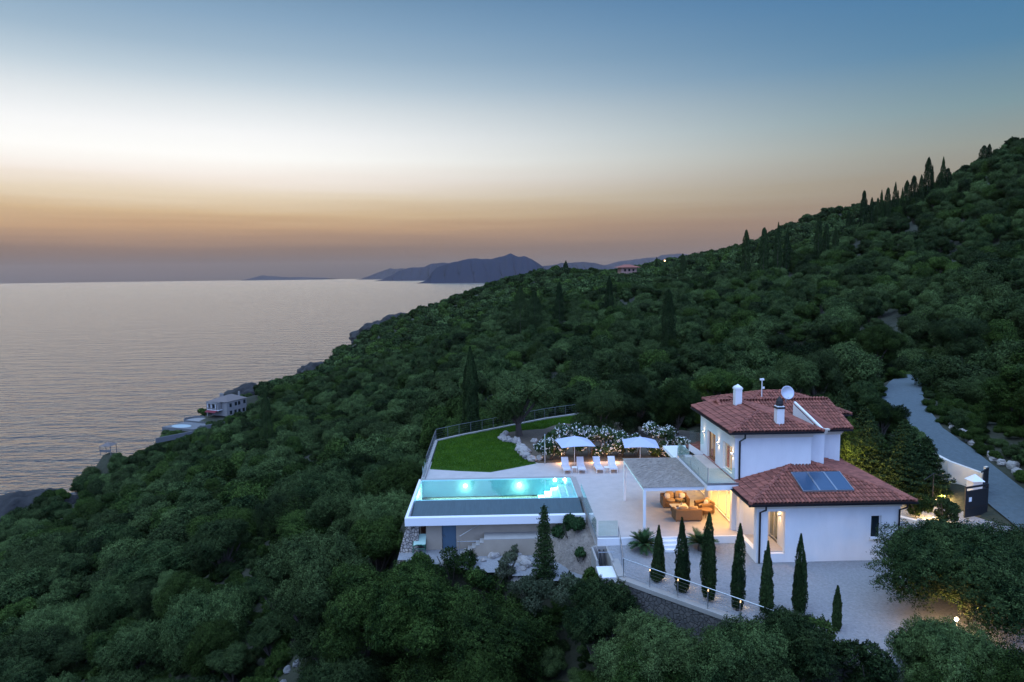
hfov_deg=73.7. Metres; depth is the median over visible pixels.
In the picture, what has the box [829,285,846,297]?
olive tree
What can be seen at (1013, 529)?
olive tree
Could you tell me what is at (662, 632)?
olive tree
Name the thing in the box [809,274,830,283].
olive tree
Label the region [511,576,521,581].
rock
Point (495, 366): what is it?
olive tree
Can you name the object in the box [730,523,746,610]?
cypress tree
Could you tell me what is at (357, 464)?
evergreen tree
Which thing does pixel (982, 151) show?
conifer tree
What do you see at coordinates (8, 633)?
evergreen tree
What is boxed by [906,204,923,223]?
evergreen tree
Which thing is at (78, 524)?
olive tree
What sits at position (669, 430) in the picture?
oleander
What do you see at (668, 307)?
cypress tree
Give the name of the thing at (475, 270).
mountain
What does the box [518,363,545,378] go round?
olive tree
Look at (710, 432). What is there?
window frame
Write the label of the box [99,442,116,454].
gazebo
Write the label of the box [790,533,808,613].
cypress tree
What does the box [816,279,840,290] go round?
evergreen tree
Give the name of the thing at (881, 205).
cypress tree
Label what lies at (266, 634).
olive tree
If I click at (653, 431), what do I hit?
oleander
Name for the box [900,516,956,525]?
planter edge
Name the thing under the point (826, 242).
conifer tree
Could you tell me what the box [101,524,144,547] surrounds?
olive tree
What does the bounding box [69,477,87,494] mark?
olive tree
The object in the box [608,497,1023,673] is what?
gravel yard
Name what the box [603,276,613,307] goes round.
cypress tree
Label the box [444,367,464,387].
olive tree
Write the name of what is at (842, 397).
conifer tree
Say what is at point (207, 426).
garden wall
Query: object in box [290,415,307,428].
evergreen tree
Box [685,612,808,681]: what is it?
olive tree
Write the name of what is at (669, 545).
garden steps
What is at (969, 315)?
olive tree
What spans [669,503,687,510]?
coffee table
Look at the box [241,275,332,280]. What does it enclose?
island
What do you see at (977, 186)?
olive tree
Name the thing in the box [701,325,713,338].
olive tree
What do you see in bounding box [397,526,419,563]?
stone wall
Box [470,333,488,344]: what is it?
olive tree
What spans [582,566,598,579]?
scrub bush
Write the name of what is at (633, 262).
hills
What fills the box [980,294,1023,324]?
olive tree
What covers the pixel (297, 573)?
olive tree
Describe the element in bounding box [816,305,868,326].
olive tree
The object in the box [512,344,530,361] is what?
olive tree
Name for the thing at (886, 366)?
olive tree
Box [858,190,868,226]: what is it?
conifer tree
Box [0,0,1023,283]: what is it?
sky
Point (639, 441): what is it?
umbrella
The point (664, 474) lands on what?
pergola
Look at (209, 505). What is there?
olive tree
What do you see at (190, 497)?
olive tree
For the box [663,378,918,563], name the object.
villa
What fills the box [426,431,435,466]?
railing
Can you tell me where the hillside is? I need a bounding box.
[54,176,1023,681]
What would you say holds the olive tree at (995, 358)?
on the hillside
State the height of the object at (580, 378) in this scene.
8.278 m
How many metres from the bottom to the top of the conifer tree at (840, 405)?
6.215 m
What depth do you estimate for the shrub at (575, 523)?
40.76 m
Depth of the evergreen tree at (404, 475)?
54.31 m
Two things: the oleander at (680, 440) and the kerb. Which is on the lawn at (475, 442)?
the kerb
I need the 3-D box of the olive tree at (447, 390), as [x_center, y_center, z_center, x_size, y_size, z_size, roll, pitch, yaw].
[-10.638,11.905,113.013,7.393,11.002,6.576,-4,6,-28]
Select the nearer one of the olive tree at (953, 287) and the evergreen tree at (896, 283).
the olive tree at (953, 287)
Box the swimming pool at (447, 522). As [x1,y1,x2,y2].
[405,476,585,549]
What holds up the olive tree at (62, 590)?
on the hillside
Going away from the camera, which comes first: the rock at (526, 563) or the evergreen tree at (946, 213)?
the rock at (526, 563)
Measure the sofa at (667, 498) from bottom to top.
0.880 m
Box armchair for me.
[694,497,714,514]
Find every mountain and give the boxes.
[356,268,403,279]
[377,263,448,280]
[420,253,544,282]
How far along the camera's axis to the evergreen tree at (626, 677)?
27.39 m
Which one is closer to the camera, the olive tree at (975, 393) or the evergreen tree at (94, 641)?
the evergreen tree at (94, 641)
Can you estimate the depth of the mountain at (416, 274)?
11535.72 m
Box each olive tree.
[0,567,49,605]
[0,624,74,680]
[0,651,52,681]
[5,506,30,519]
[13,597,106,640]
[14,518,50,527]
[21,508,48,520]
[34,577,83,608]
[41,500,69,521]
[42,553,96,596]
[43,551,88,578]
[46,628,106,674]
[59,530,82,553]
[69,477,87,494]
[71,518,87,533]
[73,535,109,556]
[75,522,135,547]
[78,556,134,608]
[87,575,156,628]
[96,535,146,568]
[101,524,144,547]
[107,452,127,472]
[109,471,131,483]
[110,538,196,586]
[114,511,136,524]
[125,495,170,537]
[127,576,158,618]
[134,494,165,511]
[135,478,167,496]
[147,451,171,465]
[149,677,180,681]
[150,569,195,613]
[152,505,194,540]
[154,579,257,676]
[158,508,189,523]
[175,487,212,508]
[182,518,251,576]
[189,470,226,489]
[190,498,222,517]
[205,641,256,681]
[218,494,260,513]
[229,433,243,448]
[230,466,261,481]
[242,431,260,446]
[242,575,282,616]
[246,613,290,656]
[251,490,307,539]
[254,456,290,477]
[254,526,373,659]
[265,448,307,458]
[266,479,294,498]
[267,464,312,492]
[284,465,358,499]
[296,650,384,681]
[298,431,319,456]
[303,490,365,543]
[306,442,325,460]
[324,421,356,445]
[330,437,366,454]
[340,380,363,396]
[348,487,412,533]
[352,463,386,494]
[369,445,400,462]
[376,399,406,425]
[384,452,405,463]
[389,423,430,459]
[393,354,415,366]
[402,453,425,470]
[404,399,428,424]
[426,379,463,407]
[431,371,447,390]
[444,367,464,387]
[445,333,467,348]
[458,370,492,397]
[461,372,490,398]
[462,389,483,401]
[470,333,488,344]
[480,355,511,380]
[486,371,559,435]
[501,319,525,333]
[506,397,546,424]
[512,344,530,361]
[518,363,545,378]
[526,357,556,378]
[538,336,555,347]
[541,375,568,392]
[549,341,570,364]
[553,350,568,367]
[554,359,601,386]
[567,335,598,355]
[569,390,628,439]
[585,349,617,379]
[587,388,623,417]
[589,606,703,681]
[590,333,618,349]
[592,347,615,360]
[611,373,659,433]
[613,330,636,345]
[613,341,643,362]
[637,319,652,331]
[639,339,661,347]
[643,367,660,386]
[658,377,681,389]
[670,344,708,376]
[677,321,702,337]
[681,333,700,346]
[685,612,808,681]
[696,341,715,355]
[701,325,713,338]
[704,342,733,367]
[718,351,752,372]
[721,330,749,351]
[721,601,842,681]
[727,334,750,352]
[736,317,777,344]
[736,367,758,379]
[743,338,768,354]
[751,353,821,393]
[758,315,780,334]
[767,333,793,350]
[773,313,800,340]
[796,315,845,342]
[804,347,847,397]
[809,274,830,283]
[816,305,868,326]
[819,296,856,312]
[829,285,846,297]
[831,336,860,348]
[836,380,883,418]
[853,223,875,245]
[855,287,891,317]
[856,296,884,321]
[860,271,881,286]
[860,280,901,303]
[861,514,1023,647]
[873,230,898,242]
[879,362,895,377]
[882,216,901,234]
[883,610,1006,681]
[893,242,911,256]
[894,218,909,233]
[896,314,932,347]
[899,276,928,296]
[902,335,928,357]
[903,357,938,372]
[907,289,940,315]
[912,298,944,322]
[914,250,950,258]
[918,226,943,239]
[925,292,971,332]
[926,235,955,254]
[926,316,990,358]
[927,267,959,285]
[927,308,986,354]
[933,281,964,298]
[934,299,986,317]
[940,311,955,322]
[944,217,962,229]
[950,246,970,265]
[951,262,988,292]
[955,374,1009,410]
[957,177,970,192]
[957,192,986,206]
[961,217,980,232]
[963,179,995,197]
[964,335,1023,370]
[970,202,988,218]
[971,335,989,355]
[973,517,1023,624]
[975,283,1021,309]
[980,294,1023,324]
[985,214,1012,240]
[985,256,1021,283]
[986,162,1017,184]
[992,153,1023,170]
[995,188,1023,204]
[1001,260,1023,280]
[1005,304,1023,338]
[1010,208,1023,231]
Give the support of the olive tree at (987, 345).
on the hillside
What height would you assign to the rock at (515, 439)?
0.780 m
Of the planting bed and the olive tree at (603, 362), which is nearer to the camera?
the planting bed
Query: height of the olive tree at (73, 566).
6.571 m
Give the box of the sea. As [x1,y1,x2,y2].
[0,279,484,495]
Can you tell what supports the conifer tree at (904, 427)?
on the hillside
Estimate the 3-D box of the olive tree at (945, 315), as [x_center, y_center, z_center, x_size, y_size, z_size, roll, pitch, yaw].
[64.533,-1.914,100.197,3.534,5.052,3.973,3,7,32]
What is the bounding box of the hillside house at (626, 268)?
[614,264,637,273]
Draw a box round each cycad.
[627,527,655,555]
[687,526,719,551]
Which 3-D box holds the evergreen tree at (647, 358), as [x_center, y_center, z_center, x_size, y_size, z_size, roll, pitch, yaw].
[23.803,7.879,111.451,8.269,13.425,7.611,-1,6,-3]
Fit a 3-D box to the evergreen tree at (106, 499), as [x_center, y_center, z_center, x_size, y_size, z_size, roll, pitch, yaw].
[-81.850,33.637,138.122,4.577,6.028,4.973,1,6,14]
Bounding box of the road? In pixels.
[882,374,1023,527]
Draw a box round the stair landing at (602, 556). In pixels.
[591,536,616,582]
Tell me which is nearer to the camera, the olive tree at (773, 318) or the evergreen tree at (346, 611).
the evergreen tree at (346, 611)
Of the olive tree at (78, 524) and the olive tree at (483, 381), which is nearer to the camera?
the olive tree at (483, 381)
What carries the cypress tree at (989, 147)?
on the hillside
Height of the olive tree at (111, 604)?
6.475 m
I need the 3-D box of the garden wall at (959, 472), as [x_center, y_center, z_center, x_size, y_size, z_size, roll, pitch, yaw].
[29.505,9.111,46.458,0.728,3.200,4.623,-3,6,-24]
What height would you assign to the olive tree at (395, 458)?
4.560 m
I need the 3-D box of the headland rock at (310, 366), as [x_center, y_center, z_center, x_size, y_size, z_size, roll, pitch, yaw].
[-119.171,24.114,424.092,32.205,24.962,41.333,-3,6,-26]
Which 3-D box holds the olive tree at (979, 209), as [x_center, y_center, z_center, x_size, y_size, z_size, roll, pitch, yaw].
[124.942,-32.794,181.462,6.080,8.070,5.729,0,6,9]
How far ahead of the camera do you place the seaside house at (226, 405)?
283.87 m
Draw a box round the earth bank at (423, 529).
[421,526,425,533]
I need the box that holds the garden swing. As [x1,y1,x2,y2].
[413,534,425,553]
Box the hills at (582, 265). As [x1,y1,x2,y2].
[543,262,609,269]
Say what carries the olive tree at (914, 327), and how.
on the hillside
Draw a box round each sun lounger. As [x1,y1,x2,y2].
[561,457,570,470]
[576,457,585,469]
[592,456,603,473]
[607,456,617,472]
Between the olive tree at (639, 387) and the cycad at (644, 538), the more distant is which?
the olive tree at (639, 387)
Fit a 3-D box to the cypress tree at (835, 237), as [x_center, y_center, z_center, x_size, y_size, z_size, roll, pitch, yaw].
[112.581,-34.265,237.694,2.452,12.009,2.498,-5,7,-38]
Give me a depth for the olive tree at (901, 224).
213.10 m
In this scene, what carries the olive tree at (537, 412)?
on the hillside
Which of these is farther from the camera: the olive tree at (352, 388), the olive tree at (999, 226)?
the olive tree at (352, 388)
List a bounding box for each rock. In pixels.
[0,488,78,517]
[224,382,256,394]
[283,665,290,673]
[292,659,299,666]
[296,361,323,373]
[349,320,382,343]
[380,312,405,320]
[487,552,498,558]
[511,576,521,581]
[512,436,520,443]
[514,565,525,571]
[515,443,525,450]
[516,555,530,562]
[517,446,530,453]
[520,448,529,455]
[520,559,532,568]
[522,452,530,459]
[527,455,536,461]
[530,438,537,442]
[536,455,542,460]
[967,439,974,445]
[989,456,997,460]
[997,459,1005,465]
[1006,460,1019,469]
[1011,467,1021,473]
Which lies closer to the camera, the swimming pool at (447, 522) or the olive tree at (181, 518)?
the swimming pool at (447, 522)
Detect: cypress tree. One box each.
[258,389,274,438]
[460,346,480,433]
[507,286,530,333]
[522,290,544,328]
[554,281,565,323]
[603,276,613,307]
[650,525,665,581]
[659,289,678,356]
[674,517,690,592]
[679,254,686,274]
[699,512,717,601]
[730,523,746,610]
[758,540,774,610]
[772,222,782,267]
[782,229,790,274]
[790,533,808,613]
[813,216,822,259]
[831,585,842,630]
[832,226,838,246]
[845,209,850,227]
[868,197,874,223]
[878,190,884,216]
[891,182,899,208]
[899,188,903,213]
[903,180,911,215]
[917,174,924,199]
[923,157,933,197]
[929,166,934,191]
[939,157,946,188]
[984,144,991,157]
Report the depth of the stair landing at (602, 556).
36.36 m
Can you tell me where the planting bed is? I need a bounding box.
[506,421,700,462]
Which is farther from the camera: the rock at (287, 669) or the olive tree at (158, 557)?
the olive tree at (158, 557)
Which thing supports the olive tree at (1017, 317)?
on the hillside
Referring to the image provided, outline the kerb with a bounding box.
[421,413,576,479]
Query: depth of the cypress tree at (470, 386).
69.26 m
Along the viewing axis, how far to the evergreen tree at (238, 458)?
123.20 m
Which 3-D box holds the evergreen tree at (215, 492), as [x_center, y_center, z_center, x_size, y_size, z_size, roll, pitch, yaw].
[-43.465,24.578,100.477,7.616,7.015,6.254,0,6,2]
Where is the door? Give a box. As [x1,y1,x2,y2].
[442,525,455,548]
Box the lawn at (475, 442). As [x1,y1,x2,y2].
[430,416,570,471]
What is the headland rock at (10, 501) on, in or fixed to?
on the hillside
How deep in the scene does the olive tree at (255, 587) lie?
50.33 m
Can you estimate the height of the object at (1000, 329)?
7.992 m
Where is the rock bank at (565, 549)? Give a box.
[545,521,599,574]
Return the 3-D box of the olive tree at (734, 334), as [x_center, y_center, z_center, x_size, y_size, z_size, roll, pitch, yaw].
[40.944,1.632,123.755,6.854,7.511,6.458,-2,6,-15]
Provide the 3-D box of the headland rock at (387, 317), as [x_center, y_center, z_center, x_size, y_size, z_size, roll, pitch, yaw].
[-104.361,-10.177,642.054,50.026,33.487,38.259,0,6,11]
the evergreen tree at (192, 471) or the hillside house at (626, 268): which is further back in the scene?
the hillside house at (626, 268)
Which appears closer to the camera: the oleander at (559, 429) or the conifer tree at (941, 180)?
the oleander at (559, 429)
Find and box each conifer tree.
[531,505,558,595]
[740,229,750,277]
[757,227,769,269]
[822,224,829,251]
[833,389,857,418]
[835,403,851,460]
[843,407,892,482]
[843,419,893,480]
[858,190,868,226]
[872,419,943,486]
[873,434,939,500]
[874,198,880,222]
[883,187,891,216]
[890,435,956,499]
[909,175,918,198]
[934,172,943,188]
[944,168,952,187]
[978,145,988,159]
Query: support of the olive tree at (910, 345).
on the hillside
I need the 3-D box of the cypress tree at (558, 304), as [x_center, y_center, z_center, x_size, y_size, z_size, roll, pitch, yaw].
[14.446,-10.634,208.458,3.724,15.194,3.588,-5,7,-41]
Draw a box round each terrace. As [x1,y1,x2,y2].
[184,416,205,422]
[421,461,737,545]
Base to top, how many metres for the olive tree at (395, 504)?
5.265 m
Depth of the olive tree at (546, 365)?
125.67 m
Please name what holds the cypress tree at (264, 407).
on the hillside
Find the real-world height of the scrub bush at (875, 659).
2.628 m
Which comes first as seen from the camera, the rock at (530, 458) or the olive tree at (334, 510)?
the rock at (530, 458)
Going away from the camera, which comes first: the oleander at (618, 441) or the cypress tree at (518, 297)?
the oleander at (618, 441)
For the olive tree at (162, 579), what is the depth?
58.35 m
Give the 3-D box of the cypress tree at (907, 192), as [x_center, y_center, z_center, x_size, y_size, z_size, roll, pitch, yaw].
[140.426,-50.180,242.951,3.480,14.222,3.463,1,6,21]
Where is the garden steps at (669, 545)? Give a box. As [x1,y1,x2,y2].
[663,539,688,551]
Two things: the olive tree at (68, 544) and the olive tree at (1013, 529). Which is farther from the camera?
the olive tree at (68, 544)
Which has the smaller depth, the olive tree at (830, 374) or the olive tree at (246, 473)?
the olive tree at (830, 374)
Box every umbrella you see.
[555,435,594,466]
[622,436,658,447]
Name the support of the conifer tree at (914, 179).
on the hillside
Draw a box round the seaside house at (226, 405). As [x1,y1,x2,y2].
[205,391,246,415]
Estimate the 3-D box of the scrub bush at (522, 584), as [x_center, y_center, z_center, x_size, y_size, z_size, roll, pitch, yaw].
[1.060,13.451,35.772,2.717,2.320,2.195,-1,6,-1]
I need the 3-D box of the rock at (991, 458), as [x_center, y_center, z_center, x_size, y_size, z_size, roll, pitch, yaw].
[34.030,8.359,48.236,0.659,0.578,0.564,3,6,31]
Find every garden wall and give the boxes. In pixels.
[155,431,192,442]
[197,421,225,428]
[938,455,982,485]
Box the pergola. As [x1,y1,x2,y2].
[623,457,703,529]
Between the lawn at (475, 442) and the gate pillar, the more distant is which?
the lawn at (475, 442)
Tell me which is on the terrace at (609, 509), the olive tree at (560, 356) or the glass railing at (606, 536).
the glass railing at (606, 536)
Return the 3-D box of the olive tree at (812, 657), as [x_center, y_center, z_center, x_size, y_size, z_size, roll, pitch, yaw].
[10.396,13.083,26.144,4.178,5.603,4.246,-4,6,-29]
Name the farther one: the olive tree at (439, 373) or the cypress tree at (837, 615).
the olive tree at (439, 373)
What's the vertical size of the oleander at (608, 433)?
2.995 m
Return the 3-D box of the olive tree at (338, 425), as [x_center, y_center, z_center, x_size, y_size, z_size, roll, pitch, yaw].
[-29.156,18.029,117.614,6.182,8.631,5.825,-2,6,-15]
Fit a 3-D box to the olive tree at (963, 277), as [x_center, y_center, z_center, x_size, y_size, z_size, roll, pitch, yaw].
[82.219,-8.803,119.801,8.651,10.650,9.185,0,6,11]
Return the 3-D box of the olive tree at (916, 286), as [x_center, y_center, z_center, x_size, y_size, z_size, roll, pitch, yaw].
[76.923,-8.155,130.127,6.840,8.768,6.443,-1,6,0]
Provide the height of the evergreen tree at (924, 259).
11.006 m
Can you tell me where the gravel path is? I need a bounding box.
[398,545,582,580]
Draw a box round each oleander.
[533,437,564,459]
[550,424,571,456]
[569,422,589,456]
[580,425,600,456]
[591,426,618,456]
[612,430,632,456]
[627,432,640,455]
[642,421,666,456]
[657,425,677,457]
[669,436,690,445]
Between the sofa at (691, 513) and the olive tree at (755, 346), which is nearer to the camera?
the sofa at (691, 513)
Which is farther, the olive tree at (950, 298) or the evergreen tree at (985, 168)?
the evergreen tree at (985, 168)
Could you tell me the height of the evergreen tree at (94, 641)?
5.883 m
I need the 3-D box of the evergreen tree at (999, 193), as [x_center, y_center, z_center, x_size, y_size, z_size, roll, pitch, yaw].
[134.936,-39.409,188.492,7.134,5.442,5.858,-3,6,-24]
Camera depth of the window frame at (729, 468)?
39.97 m
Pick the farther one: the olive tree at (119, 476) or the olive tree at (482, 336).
the olive tree at (482, 336)
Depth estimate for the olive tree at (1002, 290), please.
99.31 m
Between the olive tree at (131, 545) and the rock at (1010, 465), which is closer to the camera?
the rock at (1010, 465)
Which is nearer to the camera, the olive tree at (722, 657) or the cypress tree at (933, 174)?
the olive tree at (722, 657)
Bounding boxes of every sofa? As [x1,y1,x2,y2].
[660,491,689,507]
[671,506,701,521]
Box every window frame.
[709,432,714,460]
[710,490,729,521]
[725,443,731,471]
[769,512,776,540]
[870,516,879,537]
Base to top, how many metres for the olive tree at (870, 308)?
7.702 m
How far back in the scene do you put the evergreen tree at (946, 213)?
197.44 m
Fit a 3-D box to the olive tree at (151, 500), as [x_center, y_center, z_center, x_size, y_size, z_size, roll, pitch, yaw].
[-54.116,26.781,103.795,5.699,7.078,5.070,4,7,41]
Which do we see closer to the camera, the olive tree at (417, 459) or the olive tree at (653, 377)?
the olive tree at (417, 459)
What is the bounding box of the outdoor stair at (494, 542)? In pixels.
[457,525,557,555]
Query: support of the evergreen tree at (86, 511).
on the hillside
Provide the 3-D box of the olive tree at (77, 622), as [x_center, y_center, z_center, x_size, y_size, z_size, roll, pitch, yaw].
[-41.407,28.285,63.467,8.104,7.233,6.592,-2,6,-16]
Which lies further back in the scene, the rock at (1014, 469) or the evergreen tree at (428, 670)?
the rock at (1014, 469)
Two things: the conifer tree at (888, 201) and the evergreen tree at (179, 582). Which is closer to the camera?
the evergreen tree at (179, 582)
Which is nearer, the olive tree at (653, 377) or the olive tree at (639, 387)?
the olive tree at (639, 387)
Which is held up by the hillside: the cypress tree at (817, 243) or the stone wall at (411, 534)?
the cypress tree at (817, 243)
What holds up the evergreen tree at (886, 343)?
on the hillside
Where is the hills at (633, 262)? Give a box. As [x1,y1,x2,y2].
[604,254,687,268]
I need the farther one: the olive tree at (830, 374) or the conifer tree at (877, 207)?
the conifer tree at (877, 207)
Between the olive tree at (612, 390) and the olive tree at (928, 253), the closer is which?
the olive tree at (612, 390)
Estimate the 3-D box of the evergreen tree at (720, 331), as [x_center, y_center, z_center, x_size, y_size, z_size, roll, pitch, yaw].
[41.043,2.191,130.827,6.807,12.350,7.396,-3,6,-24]
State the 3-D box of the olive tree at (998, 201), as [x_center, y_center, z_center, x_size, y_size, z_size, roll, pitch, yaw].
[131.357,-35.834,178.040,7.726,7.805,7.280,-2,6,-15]
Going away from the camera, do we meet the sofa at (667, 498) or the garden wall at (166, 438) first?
the sofa at (667, 498)
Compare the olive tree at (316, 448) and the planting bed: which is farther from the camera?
the olive tree at (316, 448)
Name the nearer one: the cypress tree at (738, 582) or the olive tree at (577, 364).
the cypress tree at (738, 582)
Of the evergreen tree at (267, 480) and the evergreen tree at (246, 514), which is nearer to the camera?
the evergreen tree at (246, 514)
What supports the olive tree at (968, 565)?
on the hillside
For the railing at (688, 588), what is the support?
on the retaining wall at (680, 611)
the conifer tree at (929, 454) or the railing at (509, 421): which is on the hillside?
the conifer tree at (929, 454)
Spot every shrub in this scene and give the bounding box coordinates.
[542,432,556,440]
[550,512,585,538]
[574,546,586,561]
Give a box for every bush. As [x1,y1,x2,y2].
[398,551,433,568]
[429,546,479,586]
[462,565,510,606]
[494,551,517,579]
[507,574,556,616]
[510,544,518,553]
[549,570,584,607]
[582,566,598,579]
[799,612,847,679]
[833,638,900,681]
[905,495,933,518]
[930,498,961,521]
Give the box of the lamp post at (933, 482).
[924,473,943,496]
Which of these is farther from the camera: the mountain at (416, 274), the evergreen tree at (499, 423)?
the mountain at (416, 274)
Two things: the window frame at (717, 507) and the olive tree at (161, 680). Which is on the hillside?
the olive tree at (161, 680)
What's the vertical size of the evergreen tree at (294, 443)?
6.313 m
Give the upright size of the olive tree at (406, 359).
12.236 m
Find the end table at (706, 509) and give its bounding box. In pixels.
[701,507,711,517]
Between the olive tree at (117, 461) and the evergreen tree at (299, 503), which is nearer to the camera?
the evergreen tree at (299, 503)
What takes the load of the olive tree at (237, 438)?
on the hillside
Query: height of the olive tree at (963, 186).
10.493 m
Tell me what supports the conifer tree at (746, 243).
on the hillside
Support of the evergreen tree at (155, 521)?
on the hillside
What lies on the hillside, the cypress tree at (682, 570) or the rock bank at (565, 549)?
the rock bank at (565, 549)
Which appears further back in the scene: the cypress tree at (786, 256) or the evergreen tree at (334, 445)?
the cypress tree at (786, 256)
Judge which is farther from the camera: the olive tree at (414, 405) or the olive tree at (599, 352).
the olive tree at (599, 352)
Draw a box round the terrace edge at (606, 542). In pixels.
[597,535,736,546]
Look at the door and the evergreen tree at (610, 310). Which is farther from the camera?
the evergreen tree at (610, 310)
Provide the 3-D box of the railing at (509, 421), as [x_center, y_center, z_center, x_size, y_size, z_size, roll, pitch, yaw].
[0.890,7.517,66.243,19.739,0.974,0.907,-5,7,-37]
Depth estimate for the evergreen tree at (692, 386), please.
68.34 m
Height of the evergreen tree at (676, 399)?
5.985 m
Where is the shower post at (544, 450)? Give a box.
[544,434,545,463]
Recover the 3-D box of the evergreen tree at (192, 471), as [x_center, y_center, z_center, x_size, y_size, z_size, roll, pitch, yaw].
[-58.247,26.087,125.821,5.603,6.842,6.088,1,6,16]
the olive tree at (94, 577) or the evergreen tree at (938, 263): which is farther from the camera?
the evergreen tree at (938, 263)
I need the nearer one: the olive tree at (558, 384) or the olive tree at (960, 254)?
the olive tree at (558, 384)
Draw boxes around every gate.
[963,483,988,517]
[981,467,988,488]
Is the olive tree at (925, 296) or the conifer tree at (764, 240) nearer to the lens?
the olive tree at (925, 296)
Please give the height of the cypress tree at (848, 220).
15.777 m
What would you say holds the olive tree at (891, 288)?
on the hillside
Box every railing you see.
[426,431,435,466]
[436,404,574,438]
[581,497,596,537]
[598,536,617,537]
[618,526,623,564]
[623,558,773,619]
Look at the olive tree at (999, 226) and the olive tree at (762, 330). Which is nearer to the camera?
the olive tree at (762, 330)
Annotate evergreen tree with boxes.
[0,623,23,641]
[45,510,87,530]
[78,500,104,521]
[80,617,131,669]
[89,539,124,574]
[99,492,118,509]
[148,505,181,529]
[150,569,219,619]
[180,618,238,678]
[183,463,203,484]
[184,505,238,546]
[193,485,224,499]
[200,456,238,481]
[217,480,253,505]
[226,450,247,473]
[233,507,261,542]
[246,472,280,488]
[262,494,319,554]
[275,507,332,542]
[284,436,303,455]
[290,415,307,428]
[310,561,400,662]
[324,433,368,450]
[335,452,374,476]
[346,515,403,572]
[360,557,488,668]
[361,458,423,496]
[372,638,396,655]
[377,638,534,681]
[420,417,452,435]
[423,405,449,417]
[427,590,561,681]
[443,406,503,436]
[452,649,516,681]
[485,394,507,426]
[504,350,522,368]
[547,305,571,319]
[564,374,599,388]
[601,634,698,681]
[604,305,627,317]
[637,349,670,370]
[646,376,701,436]
[684,380,698,389]
[706,321,735,345]
[724,309,757,328]
[746,358,771,370]
[767,283,795,294]
[791,306,812,319]
[810,293,829,313]
[810,391,836,404]
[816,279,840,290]
[828,326,837,342]
[830,320,861,344]
[840,416,890,465]
[851,323,908,376]
[856,397,911,437]
[878,241,897,257]
[882,276,915,301]
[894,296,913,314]
[903,255,930,271]
[903,637,1023,681]
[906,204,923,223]
[925,192,946,211]
[926,256,958,272]
[935,207,963,223]
[974,159,992,175]
[978,364,1023,425]
[979,245,997,253]
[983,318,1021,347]
[988,188,1005,201]
[1002,198,1023,216]
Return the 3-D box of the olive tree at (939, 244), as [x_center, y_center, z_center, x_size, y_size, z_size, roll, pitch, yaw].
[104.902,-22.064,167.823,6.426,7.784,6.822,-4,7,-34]
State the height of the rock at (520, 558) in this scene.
0.677 m
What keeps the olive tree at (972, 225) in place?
on the hillside
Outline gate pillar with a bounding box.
[964,474,984,490]
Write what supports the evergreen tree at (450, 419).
on the hillside
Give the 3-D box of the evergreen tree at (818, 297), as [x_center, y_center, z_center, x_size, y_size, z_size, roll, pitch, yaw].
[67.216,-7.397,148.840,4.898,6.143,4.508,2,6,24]
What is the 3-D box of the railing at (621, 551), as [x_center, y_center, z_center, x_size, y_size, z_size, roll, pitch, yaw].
[5.716,10.966,35.826,0.069,1.223,3.772,0,6,5]
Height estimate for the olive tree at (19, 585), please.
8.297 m
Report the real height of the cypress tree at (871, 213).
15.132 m
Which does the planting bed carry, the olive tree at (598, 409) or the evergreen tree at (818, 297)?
the olive tree at (598, 409)
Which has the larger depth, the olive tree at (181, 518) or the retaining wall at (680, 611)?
the olive tree at (181, 518)
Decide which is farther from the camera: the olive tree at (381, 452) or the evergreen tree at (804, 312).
the evergreen tree at (804, 312)
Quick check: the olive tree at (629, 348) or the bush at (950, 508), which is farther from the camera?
the olive tree at (629, 348)
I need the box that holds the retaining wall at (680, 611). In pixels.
[612,558,904,681]
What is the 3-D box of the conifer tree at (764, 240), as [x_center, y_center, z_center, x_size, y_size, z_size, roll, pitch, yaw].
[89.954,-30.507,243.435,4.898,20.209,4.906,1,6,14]
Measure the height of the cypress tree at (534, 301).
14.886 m
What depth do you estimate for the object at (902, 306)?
120.39 m
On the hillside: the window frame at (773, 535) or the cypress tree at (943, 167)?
the cypress tree at (943, 167)
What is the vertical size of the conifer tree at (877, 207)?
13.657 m
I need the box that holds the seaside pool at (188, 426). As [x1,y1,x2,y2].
[162,422,204,431]
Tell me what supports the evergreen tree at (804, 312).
on the hillside

